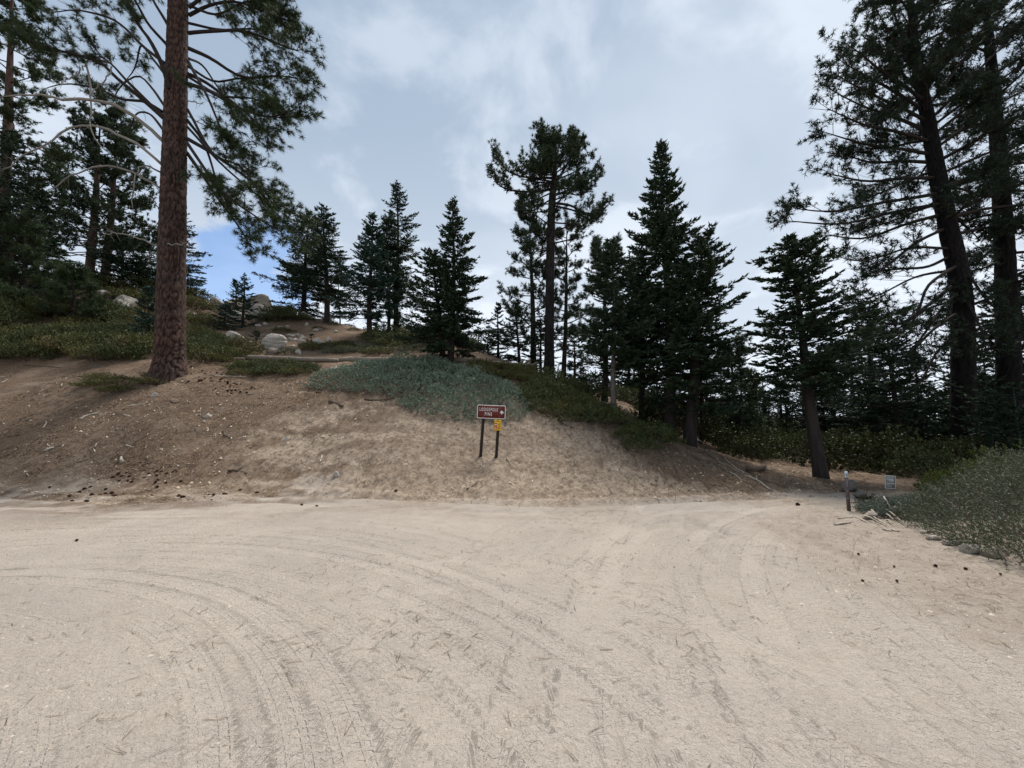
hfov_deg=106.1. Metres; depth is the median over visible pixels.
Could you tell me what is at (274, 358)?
fallen log
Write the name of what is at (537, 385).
shrub
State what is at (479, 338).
fir tree
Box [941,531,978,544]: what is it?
stone
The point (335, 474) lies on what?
stone
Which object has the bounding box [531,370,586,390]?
shrub
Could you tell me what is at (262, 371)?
shrub
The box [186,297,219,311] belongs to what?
shrub
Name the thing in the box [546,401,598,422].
shrub
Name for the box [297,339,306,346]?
boulder
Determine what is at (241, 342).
shrub
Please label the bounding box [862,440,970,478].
shrub
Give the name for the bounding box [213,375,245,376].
stick
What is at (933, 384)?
fir tree
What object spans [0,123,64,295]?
fir tree
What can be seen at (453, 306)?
fir tree
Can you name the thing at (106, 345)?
shrub
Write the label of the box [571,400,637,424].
shrub
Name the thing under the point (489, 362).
shrub
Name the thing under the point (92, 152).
pine tree
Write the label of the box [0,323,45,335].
shrub
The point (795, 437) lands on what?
shrub
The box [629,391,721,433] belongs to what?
shrub
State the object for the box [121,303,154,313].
shrub
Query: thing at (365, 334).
shrub
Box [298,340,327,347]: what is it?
shrub
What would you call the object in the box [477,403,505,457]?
road sign
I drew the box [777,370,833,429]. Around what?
fir tree
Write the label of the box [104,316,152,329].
shrub
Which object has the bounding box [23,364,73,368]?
stick
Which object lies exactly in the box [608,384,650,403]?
shrub
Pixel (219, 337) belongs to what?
shrub
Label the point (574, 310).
pine tree
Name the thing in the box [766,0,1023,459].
pine tree
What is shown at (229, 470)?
stick
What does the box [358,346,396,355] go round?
shrub
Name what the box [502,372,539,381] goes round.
shrub
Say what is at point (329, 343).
shrub
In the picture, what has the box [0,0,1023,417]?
sky
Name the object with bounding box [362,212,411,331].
fir tree
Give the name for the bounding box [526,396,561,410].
shrub
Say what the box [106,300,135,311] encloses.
shrub
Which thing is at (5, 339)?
shrub
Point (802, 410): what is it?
fir tree
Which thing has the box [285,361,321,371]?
shrub
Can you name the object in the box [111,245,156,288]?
fir tree
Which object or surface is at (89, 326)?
shrub
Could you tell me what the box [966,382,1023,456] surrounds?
fir tree
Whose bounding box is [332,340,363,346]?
shrub
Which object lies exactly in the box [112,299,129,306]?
boulder
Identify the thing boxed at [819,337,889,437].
fir tree
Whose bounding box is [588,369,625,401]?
shrub
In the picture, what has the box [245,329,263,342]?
fir tree
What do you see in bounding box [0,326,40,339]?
shrub
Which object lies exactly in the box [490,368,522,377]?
shrub
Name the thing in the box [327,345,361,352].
shrub
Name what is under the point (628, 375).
fir tree
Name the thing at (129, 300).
boulder
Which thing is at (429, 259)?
fir tree
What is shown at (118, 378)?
shrub
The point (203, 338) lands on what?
shrub
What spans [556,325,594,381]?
fir tree
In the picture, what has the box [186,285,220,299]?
shrub
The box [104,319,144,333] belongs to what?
shrub
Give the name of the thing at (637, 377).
fir tree
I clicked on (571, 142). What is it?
pine tree
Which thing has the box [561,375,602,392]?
shrub
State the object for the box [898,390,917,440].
fir tree
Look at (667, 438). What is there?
shrub
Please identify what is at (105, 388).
shrub
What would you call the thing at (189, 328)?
shrub
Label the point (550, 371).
shrub
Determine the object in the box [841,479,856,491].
boulder
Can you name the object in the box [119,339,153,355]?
shrub
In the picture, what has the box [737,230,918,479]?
fir tree
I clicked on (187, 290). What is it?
shrub
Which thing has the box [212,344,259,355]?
shrub
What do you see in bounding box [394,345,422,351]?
shrub
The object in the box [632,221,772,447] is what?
fir tree
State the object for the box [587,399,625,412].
shrub
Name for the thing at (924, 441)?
shrub
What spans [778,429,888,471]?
shrub
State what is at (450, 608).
sand grit
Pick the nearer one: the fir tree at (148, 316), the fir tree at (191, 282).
the fir tree at (148, 316)
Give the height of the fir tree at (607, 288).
8.515 m
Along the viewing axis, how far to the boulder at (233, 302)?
35.80 m
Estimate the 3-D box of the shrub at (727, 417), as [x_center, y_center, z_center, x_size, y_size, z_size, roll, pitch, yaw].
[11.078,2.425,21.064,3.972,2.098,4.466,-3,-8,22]
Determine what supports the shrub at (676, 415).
on the hillside ground
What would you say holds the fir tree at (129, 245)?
on the hillside ground
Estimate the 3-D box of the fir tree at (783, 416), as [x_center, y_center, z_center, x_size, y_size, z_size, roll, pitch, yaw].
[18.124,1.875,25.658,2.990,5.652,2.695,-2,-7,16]
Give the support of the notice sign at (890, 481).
on the hillside ground
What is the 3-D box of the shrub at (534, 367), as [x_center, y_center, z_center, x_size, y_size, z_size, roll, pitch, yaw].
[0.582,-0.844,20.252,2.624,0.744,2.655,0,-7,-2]
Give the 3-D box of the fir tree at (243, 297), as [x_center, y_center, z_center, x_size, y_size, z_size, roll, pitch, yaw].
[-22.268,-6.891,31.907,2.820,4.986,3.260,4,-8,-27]
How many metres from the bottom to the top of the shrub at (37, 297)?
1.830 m
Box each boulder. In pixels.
[95,290,114,301]
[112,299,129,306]
[115,295,137,307]
[210,297,222,305]
[223,298,242,309]
[224,331,244,345]
[231,310,244,319]
[245,304,268,314]
[246,294,271,308]
[261,333,286,348]
[266,348,279,353]
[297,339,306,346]
[313,337,323,346]
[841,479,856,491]
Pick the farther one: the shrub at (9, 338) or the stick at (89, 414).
the shrub at (9, 338)
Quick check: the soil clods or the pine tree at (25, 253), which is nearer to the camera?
the soil clods
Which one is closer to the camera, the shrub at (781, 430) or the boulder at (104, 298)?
the shrub at (781, 430)
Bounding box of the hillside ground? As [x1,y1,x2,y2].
[0,282,935,501]
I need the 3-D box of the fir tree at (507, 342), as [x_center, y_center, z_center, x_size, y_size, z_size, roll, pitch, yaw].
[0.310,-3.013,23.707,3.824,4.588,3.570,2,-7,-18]
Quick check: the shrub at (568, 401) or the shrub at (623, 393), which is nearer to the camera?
the shrub at (568, 401)
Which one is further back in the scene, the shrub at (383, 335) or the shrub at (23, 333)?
the shrub at (383, 335)
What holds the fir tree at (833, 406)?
on the hillside ground
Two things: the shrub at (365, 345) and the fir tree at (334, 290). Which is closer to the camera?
the shrub at (365, 345)
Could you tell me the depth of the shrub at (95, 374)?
16.52 m
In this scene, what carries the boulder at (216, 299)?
on the hillside ground
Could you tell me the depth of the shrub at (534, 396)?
15.27 m
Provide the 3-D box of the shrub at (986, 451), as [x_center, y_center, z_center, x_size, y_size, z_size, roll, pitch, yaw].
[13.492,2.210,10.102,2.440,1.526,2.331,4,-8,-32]
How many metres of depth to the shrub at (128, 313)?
24.79 m
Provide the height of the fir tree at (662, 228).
14.159 m
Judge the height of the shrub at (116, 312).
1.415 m
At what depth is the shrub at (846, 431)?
22.06 m
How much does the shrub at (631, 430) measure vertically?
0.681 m
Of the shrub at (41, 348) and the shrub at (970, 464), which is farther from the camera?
the shrub at (41, 348)
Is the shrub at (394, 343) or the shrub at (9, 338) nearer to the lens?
the shrub at (9, 338)
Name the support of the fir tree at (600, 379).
on the hillside ground
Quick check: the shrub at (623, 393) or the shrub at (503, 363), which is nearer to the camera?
the shrub at (503, 363)
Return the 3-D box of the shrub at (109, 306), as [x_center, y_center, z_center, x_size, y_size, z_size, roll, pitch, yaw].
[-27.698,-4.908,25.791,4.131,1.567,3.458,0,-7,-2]
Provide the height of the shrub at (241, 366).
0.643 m
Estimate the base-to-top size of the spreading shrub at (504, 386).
3.988 m
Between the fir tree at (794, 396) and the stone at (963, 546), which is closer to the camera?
the stone at (963, 546)
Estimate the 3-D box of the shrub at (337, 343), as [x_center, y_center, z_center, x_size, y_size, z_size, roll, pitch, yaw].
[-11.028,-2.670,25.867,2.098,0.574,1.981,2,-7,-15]
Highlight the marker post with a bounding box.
[844,471,850,510]
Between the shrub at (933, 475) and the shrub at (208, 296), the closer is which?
the shrub at (933, 475)
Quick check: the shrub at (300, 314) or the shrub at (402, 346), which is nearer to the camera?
the shrub at (402, 346)
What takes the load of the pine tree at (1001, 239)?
on the hillside ground
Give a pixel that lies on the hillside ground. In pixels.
(22, 378)
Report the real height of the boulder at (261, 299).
2.858 m
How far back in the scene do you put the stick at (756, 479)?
11.26 m
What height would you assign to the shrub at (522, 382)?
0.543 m
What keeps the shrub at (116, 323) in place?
on the hillside ground
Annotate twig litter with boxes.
[0,354,914,504]
[579,420,909,492]
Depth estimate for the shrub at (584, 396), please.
16.03 m
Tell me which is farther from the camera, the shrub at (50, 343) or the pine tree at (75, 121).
the pine tree at (75, 121)
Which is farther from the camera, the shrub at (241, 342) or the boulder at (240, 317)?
the boulder at (240, 317)
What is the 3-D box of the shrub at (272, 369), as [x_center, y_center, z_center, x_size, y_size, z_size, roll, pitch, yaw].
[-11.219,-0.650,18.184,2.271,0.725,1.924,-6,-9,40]
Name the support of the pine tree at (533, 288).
on the hillside ground
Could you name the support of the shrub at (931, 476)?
on the hillside ground
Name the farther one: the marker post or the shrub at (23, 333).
the shrub at (23, 333)
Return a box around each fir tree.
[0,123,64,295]
[0,174,79,295]
[83,225,155,288]
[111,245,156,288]
[122,285,155,335]
[142,209,212,295]
[207,299,249,330]
[219,272,258,325]
[222,278,241,310]
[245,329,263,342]
[251,209,343,321]
[276,202,363,322]
[305,334,314,341]
[321,212,410,338]
[330,259,349,323]
[358,180,433,324]
[393,247,480,364]
[407,195,496,362]
[471,327,484,350]
[477,322,494,355]
[483,302,510,358]
[488,298,548,365]
[521,310,562,371]
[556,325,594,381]
[567,237,669,410]
[579,328,661,399]
[591,359,655,403]
[598,244,664,417]
[607,139,727,439]
[628,356,678,403]
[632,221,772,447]
[677,344,725,441]
[704,329,779,434]
[712,366,769,442]
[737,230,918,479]
[746,369,789,410]
[747,386,777,422]
[757,395,778,425]
[758,393,774,422]
[759,372,805,429]
[770,378,804,432]
[771,357,850,434]
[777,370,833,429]
[789,390,839,436]
[793,372,851,432]
[818,387,858,426]
[819,324,949,446]
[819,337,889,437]
[824,392,851,432]
[830,297,925,438]
[865,376,978,442]
[866,353,948,443]
[879,399,917,436]
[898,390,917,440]
[915,380,948,442]
[924,375,987,437]
[928,293,1023,429]
[928,327,994,436]
[943,371,1023,457]
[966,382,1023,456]
[976,264,1023,431]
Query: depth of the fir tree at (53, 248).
27.70 m
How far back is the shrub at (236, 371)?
17.43 m
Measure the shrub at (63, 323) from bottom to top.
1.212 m
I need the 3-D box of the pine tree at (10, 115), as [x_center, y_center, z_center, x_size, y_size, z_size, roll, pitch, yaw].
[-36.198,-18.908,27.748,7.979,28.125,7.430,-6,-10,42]
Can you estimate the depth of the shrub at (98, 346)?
18.76 m
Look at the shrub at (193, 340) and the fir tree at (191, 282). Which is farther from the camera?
the fir tree at (191, 282)
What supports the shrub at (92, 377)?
on the hillside ground
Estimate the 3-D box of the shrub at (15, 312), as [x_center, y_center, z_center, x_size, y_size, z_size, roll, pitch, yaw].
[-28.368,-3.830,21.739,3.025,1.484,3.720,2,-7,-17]
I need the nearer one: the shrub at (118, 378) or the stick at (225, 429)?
the stick at (225, 429)
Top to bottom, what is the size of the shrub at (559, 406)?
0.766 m
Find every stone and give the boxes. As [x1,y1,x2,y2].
[150,392,157,396]
[333,471,338,477]
[853,490,866,498]
[862,511,877,519]
[925,530,971,540]
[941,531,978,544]
[958,543,978,553]
[978,545,1002,558]
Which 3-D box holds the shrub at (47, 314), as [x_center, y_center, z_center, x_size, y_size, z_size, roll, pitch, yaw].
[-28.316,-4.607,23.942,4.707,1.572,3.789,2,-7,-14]
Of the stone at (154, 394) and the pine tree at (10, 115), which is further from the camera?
the pine tree at (10, 115)
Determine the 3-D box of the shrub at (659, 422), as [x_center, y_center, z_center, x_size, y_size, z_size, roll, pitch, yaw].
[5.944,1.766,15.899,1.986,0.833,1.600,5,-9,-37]
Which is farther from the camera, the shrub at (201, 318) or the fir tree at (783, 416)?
the shrub at (201, 318)
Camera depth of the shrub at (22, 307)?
22.44 m
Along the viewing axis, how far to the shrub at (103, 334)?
19.71 m
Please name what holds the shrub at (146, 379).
on the hillside ground
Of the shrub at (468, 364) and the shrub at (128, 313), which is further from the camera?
the shrub at (128, 313)
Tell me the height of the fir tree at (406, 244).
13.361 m
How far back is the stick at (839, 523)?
6.65 m
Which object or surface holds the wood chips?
on the hillside ground
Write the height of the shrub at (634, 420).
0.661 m
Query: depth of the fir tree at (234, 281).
34.16 m
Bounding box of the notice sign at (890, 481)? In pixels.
[884,475,895,489]
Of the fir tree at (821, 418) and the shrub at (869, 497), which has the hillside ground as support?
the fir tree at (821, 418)
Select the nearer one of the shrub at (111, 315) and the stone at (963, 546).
the stone at (963, 546)
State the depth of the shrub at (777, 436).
18.28 m
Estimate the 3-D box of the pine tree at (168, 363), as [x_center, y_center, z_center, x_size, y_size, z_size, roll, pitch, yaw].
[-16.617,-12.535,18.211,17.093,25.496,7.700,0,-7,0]
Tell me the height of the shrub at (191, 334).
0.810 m
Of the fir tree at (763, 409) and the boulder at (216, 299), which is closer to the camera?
the fir tree at (763, 409)
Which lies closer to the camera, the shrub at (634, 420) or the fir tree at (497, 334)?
the shrub at (634, 420)
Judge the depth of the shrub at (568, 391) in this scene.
16.41 m
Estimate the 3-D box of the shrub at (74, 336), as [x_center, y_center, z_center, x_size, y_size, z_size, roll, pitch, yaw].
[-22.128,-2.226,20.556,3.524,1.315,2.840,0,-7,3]
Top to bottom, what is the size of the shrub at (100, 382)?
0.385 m
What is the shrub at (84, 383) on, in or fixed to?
on the hillside ground
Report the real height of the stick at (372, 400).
0.364 m
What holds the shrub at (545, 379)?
on the hillside ground
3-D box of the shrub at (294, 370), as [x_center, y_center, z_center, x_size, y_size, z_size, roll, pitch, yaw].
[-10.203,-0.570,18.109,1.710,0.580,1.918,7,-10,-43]
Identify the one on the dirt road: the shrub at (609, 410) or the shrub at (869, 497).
the shrub at (869, 497)
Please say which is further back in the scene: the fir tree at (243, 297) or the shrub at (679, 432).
the fir tree at (243, 297)
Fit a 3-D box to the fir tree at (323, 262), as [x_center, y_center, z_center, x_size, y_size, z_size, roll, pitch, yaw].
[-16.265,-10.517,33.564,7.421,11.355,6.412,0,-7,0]
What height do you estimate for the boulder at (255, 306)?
1.754 m
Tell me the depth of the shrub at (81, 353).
18.19 m
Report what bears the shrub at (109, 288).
on the hillside ground
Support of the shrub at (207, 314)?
on the hillside ground
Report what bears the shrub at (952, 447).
on the hillside ground
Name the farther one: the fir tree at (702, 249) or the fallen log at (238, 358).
the fallen log at (238, 358)
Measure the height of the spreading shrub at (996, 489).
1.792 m
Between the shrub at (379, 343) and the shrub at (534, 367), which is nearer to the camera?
the shrub at (534, 367)
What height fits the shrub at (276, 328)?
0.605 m
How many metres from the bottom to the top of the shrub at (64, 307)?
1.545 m
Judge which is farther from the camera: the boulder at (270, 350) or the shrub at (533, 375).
the boulder at (270, 350)
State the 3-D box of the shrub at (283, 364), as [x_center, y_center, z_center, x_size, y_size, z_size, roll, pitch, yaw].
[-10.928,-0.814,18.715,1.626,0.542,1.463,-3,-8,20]
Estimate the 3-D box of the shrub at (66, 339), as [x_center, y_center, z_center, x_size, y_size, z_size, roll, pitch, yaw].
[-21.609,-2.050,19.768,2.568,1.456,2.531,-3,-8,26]
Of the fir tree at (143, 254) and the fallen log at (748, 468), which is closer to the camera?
the fallen log at (748, 468)
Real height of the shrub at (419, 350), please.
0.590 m
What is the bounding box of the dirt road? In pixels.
[0,491,1023,767]
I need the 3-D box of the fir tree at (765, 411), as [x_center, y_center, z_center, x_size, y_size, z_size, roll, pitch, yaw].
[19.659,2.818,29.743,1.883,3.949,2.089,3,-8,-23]
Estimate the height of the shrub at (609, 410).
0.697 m
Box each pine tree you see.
[0,0,82,268]
[0,0,327,383]
[0,208,81,304]
[12,101,157,276]
[30,260,110,319]
[32,106,158,284]
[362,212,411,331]
[485,117,614,375]
[496,212,576,358]
[534,217,599,376]
[573,232,630,401]
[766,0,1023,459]
[901,0,1023,445]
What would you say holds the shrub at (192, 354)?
on the hillside ground
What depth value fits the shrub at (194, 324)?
27.08 m
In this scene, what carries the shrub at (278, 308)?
on the hillside ground
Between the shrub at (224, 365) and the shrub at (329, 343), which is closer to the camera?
the shrub at (224, 365)
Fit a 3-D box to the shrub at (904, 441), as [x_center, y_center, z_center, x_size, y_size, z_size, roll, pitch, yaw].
[15.695,2.873,16.742,3.780,2.294,4.678,2,-7,-16]
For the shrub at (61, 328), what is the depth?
21.18 m
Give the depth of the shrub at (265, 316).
32.89 m
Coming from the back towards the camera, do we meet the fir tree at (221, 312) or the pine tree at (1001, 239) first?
the fir tree at (221, 312)
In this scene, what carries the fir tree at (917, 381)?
on the hillside ground
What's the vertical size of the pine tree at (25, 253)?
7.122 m
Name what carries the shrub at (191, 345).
on the hillside ground
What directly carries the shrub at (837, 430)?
on the hillside ground
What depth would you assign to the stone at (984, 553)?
4.94 m
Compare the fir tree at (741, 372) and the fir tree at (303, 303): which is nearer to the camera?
the fir tree at (741, 372)
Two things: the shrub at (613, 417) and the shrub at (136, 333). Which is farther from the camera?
the shrub at (136, 333)
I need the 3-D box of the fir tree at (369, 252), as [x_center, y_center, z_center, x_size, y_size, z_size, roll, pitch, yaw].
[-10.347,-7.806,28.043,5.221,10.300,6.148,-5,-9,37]
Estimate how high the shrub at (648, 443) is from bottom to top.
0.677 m
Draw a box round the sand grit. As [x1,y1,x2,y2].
[0,496,1023,767]
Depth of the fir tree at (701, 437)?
17.87 m
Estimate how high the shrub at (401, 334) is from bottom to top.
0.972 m
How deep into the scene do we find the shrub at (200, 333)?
25.11 m
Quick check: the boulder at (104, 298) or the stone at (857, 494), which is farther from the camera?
the boulder at (104, 298)
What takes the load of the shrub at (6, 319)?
on the hillside ground
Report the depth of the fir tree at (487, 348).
29.51 m
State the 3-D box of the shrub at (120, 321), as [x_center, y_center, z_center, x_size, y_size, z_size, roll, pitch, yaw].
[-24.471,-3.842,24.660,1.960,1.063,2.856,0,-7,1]
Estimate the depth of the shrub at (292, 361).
18.80 m
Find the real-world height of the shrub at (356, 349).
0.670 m
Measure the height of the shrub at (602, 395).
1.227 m
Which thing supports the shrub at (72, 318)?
on the hillside ground
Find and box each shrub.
[0,292,70,316]
[0,296,50,316]
[0,300,44,325]
[0,310,25,327]
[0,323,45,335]
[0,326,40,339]
[0,330,20,344]
[0,333,46,357]
[0,337,67,355]
[0,338,63,361]
[4,297,94,319]
[12,321,74,340]
[18,296,108,318]
[32,329,93,353]
[40,322,72,333]
[47,317,98,330]
[49,314,100,323]
[49,331,106,344]
[50,330,101,350]
[58,319,122,334]
[58,339,113,360]
[68,307,120,321]
[68,379,109,386]
[70,327,119,343]
[72,371,117,377]
[75,266,130,285]
[75,289,118,299]
[76,300,131,315]
[76,376,109,380]
[80,341,126,352]
[83,274,138,288]
[84,322,133,332]
[85,309,154,323]
[85,338,146,358]
[90,325,150,344]
[90,379,118,385]
[92,343,148,360]
[92,383,135,392]
[94,374,144,384]
[98,287,155,300]
[99,285,138,297]
[102,305,134,319]
[103,315,135,324]
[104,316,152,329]
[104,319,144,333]
[104,329,153,349]
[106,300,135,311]
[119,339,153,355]
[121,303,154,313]
[122,273,156,291]
[122,287,155,301]
[127,376,170,384]
[132,279,207,299]
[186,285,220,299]
[186,294,218,306]
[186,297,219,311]
[186,310,207,324]
[186,321,216,333]
[186,325,224,335]
[186,330,203,338]
[186,336,216,348]
[186,340,218,352]
[186,346,233,362]
[187,314,229,327]
[189,330,208,336]
[191,336,222,344]
[195,309,223,320]
[196,331,238,346]
[196,346,235,356]
[203,353,237,361]
[206,332,245,345]
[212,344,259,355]
[215,334,267,350]
[218,359,262,367]
[224,351,245,359]
[225,358,256,369]
[225,367,257,375]
[233,344,265,353]
[237,358,277,367]
[242,366,273,374]
[250,302,306,321]
[252,362,294,374]
[254,361,283,367]
[255,312,284,320]
[257,357,291,363]
[264,357,304,366]
[266,345,302,354]
[269,326,296,331]
[273,361,298,368]
[275,307,314,320]
[277,366,312,375]
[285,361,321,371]
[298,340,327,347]
[299,343,326,350]
[301,348,529,421]
[315,347,346,353]
[319,342,335,346]
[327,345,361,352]
[330,344,354,350]
[331,340,360,346]
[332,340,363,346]
[339,345,367,352]
[355,343,375,348]
[356,328,397,338]
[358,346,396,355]
[362,321,402,332]
[362,329,412,342]
[364,338,389,345]
[368,337,398,345]
[384,340,420,348]
[387,326,408,332]
[387,330,421,341]
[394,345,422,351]
[407,345,438,352]
[418,329,481,352]
[452,362,487,369]
[461,363,506,376]
[466,358,487,363]
[469,359,500,367]
[486,360,516,369]
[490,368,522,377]
[502,364,541,374]
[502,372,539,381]
[505,361,546,372]
[514,375,575,397]
[514,378,539,385]
[514,385,560,402]
[518,373,556,380]
[523,375,566,391]
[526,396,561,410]
[527,365,564,381]
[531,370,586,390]
[536,399,586,416]
[545,394,587,404]
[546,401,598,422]
[547,382,596,399]
[555,392,599,404]
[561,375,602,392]
[564,395,603,411]
[566,379,609,399]
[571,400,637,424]
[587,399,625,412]
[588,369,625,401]
[595,404,619,417]
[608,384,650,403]
[608,422,650,439]
[617,432,665,450]
[618,377,659,405]
[619,416,649,428]
[619,418,657,433]
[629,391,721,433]
[632,423,686,443]
[634,402,699,428]
[644,418,674,432]
[644,419,682,436]
[697,414,753,441]
[697,421,791,455]
[712,431,793,460]
[713,423,808,457]
[747,418,806,450]
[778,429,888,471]
[780,430,834,456]
[807,423,937,470]
[809,427,917,466]
[821,426,873,437]
[850,493,881,503]
[851,493,959,519]
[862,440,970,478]
[892,441,1023,569]
[911,436,938,445]
[912,462,967,490]
[917,434,995,470]
[917,466,974,494]
[923,436,994,453]
[927,427,1023,462]
[929,434,946,449]
[936,449,1023,493]
[958,439,1023,472]
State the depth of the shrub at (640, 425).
14.21 m
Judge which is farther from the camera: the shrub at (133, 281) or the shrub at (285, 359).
the shrub at (133, 281)
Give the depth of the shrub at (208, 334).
23.44 m
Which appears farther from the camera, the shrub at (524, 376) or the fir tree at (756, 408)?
the fir tree at (756, 408)
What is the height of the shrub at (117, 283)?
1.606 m
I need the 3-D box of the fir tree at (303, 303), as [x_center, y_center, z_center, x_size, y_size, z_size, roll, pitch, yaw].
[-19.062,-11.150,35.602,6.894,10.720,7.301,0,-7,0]
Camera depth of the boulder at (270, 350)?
22.85 m
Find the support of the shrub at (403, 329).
on the hillside ground
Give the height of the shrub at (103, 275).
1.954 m
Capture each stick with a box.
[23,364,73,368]
[79,412,100,419]
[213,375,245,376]
[223,421,234,437]
[228,466,246,473]
[316,391,351,392]
[328,400,343,406]
[364,397,399,402]
[745,475,770,489]
[833,522,851,525]
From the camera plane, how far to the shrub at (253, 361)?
18.65 m
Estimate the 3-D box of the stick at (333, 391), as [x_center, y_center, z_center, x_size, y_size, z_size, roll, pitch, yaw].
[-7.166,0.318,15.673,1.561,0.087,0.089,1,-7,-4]
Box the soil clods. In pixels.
[0,375,926,506]
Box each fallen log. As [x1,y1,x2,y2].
[222,357,244,361]
[241,355,338,361]
[339,357,416,361]
[418,354,537,366]
[745,465,766,471]
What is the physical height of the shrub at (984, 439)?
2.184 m
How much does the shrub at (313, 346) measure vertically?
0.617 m
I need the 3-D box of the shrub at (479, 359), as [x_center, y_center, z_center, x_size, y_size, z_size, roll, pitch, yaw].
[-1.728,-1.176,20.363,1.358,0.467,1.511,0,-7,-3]
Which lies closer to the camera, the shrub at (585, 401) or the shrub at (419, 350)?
the shrub at (585, 401)
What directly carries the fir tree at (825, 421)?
on the hillside ground
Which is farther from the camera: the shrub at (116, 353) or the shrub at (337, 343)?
the shrub at (337, 343)
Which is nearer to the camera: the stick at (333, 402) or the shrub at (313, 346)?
the stick at (333, 402)
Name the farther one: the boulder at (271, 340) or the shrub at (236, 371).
the boulder at (271, 340)
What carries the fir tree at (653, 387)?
on the hillside ground
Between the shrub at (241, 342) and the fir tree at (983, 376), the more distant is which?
the shrub at (241, 342)
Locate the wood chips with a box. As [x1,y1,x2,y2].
[1,362,712,497]
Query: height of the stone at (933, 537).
0.157 m
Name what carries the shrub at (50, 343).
on the hillside ground
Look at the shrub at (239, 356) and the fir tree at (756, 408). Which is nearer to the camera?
the shrub at (239, 356)
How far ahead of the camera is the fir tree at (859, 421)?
21.88 m
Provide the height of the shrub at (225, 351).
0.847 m
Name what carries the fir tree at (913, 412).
on the hillside ground
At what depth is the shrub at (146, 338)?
19.08 m
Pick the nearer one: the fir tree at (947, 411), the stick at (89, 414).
the stick at (89, 414)
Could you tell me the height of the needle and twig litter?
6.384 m
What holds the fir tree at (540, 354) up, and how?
on the hillside ground
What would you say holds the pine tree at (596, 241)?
on the hillside ground
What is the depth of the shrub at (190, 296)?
33.77 m
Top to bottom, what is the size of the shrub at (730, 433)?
1.798 m
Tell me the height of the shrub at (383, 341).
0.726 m
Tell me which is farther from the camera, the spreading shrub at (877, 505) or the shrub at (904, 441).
the shrub at (904, 441)
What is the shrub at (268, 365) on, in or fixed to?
on the hillside ground
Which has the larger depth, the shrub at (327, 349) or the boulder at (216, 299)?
the boulder at (216, 299)
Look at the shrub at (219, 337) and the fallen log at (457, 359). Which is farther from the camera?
the shrub at (219, 337)
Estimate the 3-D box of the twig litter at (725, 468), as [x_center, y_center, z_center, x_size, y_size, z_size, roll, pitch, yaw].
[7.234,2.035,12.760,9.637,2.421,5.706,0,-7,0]
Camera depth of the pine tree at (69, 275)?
23.16 m
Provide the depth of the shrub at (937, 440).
19.80 m
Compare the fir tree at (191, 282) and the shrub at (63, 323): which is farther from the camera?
the fir tree at (191, 282)
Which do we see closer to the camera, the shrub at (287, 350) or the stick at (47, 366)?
the stick at (47, 366)
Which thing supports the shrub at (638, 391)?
on the hillside ground
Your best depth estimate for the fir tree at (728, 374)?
20.72 m
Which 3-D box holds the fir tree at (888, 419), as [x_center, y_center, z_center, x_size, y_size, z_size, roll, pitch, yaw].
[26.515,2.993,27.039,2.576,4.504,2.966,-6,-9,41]
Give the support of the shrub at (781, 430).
on the hillside ground
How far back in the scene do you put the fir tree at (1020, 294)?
19.95 m
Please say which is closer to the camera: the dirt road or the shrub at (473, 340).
the dirt road
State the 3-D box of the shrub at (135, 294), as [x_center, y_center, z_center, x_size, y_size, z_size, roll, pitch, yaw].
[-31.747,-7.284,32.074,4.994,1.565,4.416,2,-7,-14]
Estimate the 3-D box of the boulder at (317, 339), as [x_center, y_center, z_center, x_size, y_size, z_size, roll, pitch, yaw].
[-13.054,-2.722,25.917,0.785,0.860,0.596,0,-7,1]
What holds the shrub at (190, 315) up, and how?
on the hillside ground
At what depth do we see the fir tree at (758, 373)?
42.10 m
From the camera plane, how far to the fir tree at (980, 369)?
24.30 m
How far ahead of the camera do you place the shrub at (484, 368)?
17.82 m
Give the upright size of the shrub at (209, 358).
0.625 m
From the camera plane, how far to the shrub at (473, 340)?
24.86 m
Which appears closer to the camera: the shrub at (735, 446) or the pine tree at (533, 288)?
the shrub at (735, 446)
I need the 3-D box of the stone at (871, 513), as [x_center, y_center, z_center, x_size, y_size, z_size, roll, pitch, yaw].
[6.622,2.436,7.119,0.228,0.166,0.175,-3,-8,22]
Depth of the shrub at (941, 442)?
19.64 m
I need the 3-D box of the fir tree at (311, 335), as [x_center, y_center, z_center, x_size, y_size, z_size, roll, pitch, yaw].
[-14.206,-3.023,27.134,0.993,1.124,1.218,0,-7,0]
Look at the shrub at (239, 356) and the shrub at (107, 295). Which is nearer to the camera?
the shrub at (239, 356)
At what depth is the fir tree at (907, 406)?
19.75 m
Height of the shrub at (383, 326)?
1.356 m
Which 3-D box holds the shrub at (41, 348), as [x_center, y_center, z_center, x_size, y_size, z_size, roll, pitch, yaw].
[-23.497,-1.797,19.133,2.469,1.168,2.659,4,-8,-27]
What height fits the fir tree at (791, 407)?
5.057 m
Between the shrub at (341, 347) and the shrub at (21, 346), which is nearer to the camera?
the shrub at (21, 346)
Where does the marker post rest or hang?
on the dirt road
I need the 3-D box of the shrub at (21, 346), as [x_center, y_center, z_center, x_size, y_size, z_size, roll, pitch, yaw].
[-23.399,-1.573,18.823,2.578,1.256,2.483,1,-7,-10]
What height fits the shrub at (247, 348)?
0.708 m
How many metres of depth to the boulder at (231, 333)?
24.41 m
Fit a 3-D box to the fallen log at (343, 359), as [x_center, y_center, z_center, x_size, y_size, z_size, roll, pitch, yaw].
[-7.281,-1.332,20.916,4.204,0.319,0.325,0,-7,0]
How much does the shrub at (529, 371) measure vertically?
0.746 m

